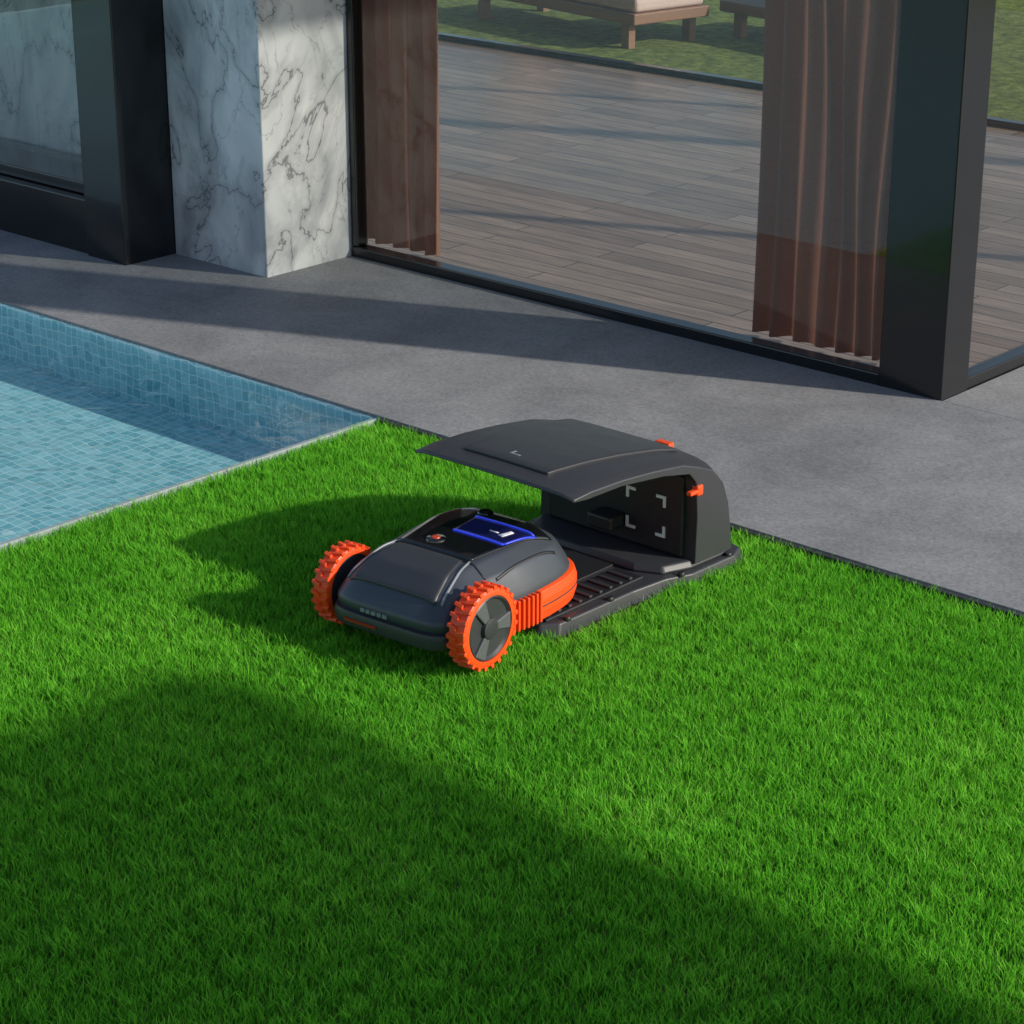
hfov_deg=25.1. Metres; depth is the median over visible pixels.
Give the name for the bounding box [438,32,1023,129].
sill
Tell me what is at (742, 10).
sun lounger
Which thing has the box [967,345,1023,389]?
sill side
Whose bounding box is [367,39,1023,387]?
interior floor
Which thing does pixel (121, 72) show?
entry post
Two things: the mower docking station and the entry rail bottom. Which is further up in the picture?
the entry rail bottom
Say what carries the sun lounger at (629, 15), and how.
on the ground at (717, 48)
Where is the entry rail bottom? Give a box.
[0,173,87,253]
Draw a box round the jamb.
[346,0,367,245]
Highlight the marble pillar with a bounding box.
[163,0,352,277]
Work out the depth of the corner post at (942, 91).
8.68 m
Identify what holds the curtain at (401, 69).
hanging from the roof slab
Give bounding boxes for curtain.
[362,0,439,257]
[752,0,900,360]
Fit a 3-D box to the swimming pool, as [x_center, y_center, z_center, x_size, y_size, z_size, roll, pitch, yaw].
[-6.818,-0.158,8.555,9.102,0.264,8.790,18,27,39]
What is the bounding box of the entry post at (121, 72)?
[71,0,175,265]
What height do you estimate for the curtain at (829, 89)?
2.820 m
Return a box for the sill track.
[384,248,876,366]
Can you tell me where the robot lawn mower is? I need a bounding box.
[311,508,576,671]
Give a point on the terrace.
(922, 492)
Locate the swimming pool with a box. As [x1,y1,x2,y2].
[0,303,376,551]
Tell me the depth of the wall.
11.56 m
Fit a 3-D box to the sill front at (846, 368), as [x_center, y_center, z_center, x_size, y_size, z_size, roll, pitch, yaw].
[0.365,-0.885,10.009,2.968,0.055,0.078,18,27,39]
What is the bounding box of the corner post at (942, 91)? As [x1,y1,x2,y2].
[878,0,995,400]
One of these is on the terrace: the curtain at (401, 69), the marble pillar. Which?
the marble pillar
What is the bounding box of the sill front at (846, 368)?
[352,244,878,384]
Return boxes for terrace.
[0,230,1023,622]
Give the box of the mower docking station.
[415,419,743,639]
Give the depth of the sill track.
9.97 m
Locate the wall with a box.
[0,0,80,155]
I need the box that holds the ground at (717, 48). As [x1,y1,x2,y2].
[0,0,1023,1023]
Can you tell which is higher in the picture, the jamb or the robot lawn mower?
the jamb
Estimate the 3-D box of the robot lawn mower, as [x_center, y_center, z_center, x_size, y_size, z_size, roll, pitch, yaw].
[-0.159,0.195,6.894,0.599,0.281,0.720,15,26,35]
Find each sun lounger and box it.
[478,0,708,48]
[720,0,764,38]
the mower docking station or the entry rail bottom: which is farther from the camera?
the entry rail bottom

